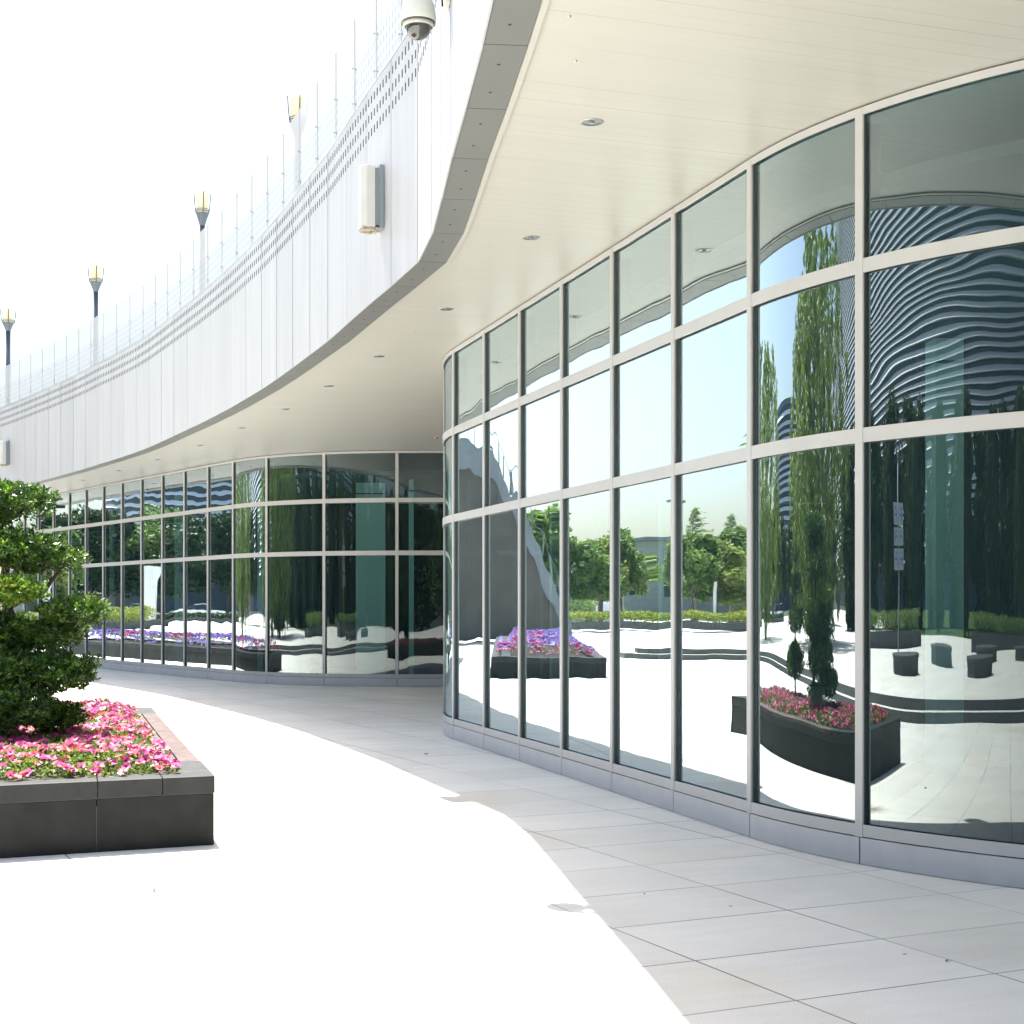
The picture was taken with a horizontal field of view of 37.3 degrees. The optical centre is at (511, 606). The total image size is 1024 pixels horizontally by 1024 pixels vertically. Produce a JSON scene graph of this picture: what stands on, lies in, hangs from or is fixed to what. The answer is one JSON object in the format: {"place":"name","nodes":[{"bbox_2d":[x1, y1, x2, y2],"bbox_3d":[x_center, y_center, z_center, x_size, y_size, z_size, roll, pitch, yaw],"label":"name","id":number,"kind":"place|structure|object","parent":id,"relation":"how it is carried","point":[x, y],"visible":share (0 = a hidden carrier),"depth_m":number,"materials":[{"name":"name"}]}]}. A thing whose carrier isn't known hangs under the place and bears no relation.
{"place":"outdoors","nodes":[
{"label":"outdoors","id":0,"kind":"place"},
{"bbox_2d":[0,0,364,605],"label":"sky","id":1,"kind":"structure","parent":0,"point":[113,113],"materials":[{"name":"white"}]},
{"bbox_2d":[0,668,1023,1023],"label":"plaza paving","id":2,"kind":"structure","parent":0,"point":[382,856],"depth_m":8.02,"materials":[{"name":"stone"}]},
{"bbox_2d":[0,707,214,858],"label":"granite planter","id":3,"kind":"object","parent":2,"relation":"on","point":[46,815],"visible":0.66,"depth_m":9.91,"materials":[{"name":"grey stone"}]},
{"bbox_2d":[0,608,37,619],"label":"hedge","id":4,"kind":"object","parent":3,"relation":"on","point":[17,613],"visible":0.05,"depth_m":13.85,"materials":[{"name":"green plant"}]},
{"bbox_2d":[0,477,114,749],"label":"cloud pruned tree","id":5,"kind":"object","parent":3,"relation":"on","point":[29,669],"visible":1,"depth_m":12.07,"materials":[{"name":"green plant"}]},
{"bbox_2d":[0,697,181,780],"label":"petunia bed","id":6,"kind":"object","parent":3,"relation":"on","point":[110,732],"visible":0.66,"depth_m":10.91,"materials":[{"name":"pink plant"}]},
{"bbox_2d":[0,0,1023,887],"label":"curved glass building","id":7,"kind":"structure","parent":2,"relation":"on","point":[700,498],"depth_m":11.32,"materials":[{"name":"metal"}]},
{"bbox_2d":[0,441,9,466],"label":"wall lamp","id":8,"kind":"object","parent":7,"relation":"attached to","point":[4,453],"visible":1,"depth_m":39.47,"materials":[{"name":"white metal"}]},
{"bbox_2d":[0,308,15,365],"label":"torch lamp","id":9,"kind":"object","parent":7,"relation":"on","point":[8,319],"visible":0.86,"depth_m":40.83,"materials":[{"name":"grey"}]},
{"bbox_2d":[87,264,103,317],"bbox_3d":[-9.419,-6.360,34.300,0.300,2.680,0.300,0,0,27],"label":"torch lamp","id":10,"kind":"object","parent":7,"relation":"on","point":[95,278],"visible":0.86,"depth_m":34.23,"materials":[{"name":"grey"}]},
{"bbox_2d":[193,190,210,231],"bbox_3d":[-5.394,-6.115,26.400,0.250,2.190,0.250,0,0,27],"label":"torch lamp","id":11,"kind":"object","parent":7,"relation":"on","point":[202,207],"visible":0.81,"depth_m":26.32,"materials":[{"name":"grey glass"}]},
{"bbox_2d":[0,0,406,407],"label":"glass balustrade","id":12,"kind":"object","parent":7,"relation":"on","point":[225,238],"visible":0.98,"depth_m":22.94,"materials":[{"name":"glass"}]},
{"bbox_2d":[287,93,306,122],"bbox_3d":[-2.997,-6.075,21.200,0.250,2.110,0.250,0,0,27],"label":"torch lamp","id":13,"kind":"object","parent":7,"relation":"on","point":[295,103],"visible":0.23,"depth_m":21.10,"materials":[{"name":"grey glass"}]},
{"bbox_2d":[358,164,383,234],"bbox_3d":[-1.385,-3.977,14.846,0.225,0.665,0.200,0,0,-18],"label":"wall lamp","id":14,"kind":"object","parent":7,"relation":"attached to","point":[370,199],"visible":1,"depth_m":14.77,"materials":[{"name":"white metal"}]},
{"bbox_2d":[401,0,449,40],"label":"dome camera","id":15,"kind":"object","parent":7,"relation":"attached to","point":[418,20],"visible":1,"depth_m":10.29,"materials":[{"name":"grey plastic"}]},
{"bbox_2d":[439,308,453,310],"bbox_3d":[-0.683,-3.091,15.790,0.155,0.012,0.155,0,0,0],"label":"recessed downlight","id":16,"kind":"object","parent":7,"relation":"attached to","point":[446,309],"visible":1,"depth_m":15.80,"materials":[{"name":"grey metal"}]},
{"bbox_2d":[522,235,539,239],"bbox_3d":[0.158,-3.091,12.730,0.155,0.012,0.155,0,0,0],"label":"recessed downlight","id":17,"kind":"object","parent":7,"relation":"attached to","point":[529,237],"visible":1,"depth_m":12.72,"materials":[{"name":"grey metal"}]},
{"bbox_2d":[579,118,603,125],"bbox_3d":[0.508,-3.091,9.690,0.155,0.012,0.155,0,0,0],"label":"recessed downlight","id":18,"kind":"object","parent":7,"relation":"attached to","point":[591,121],"visible":1,"depth_m":9.68,"materials":[{"name":"silver metal"}]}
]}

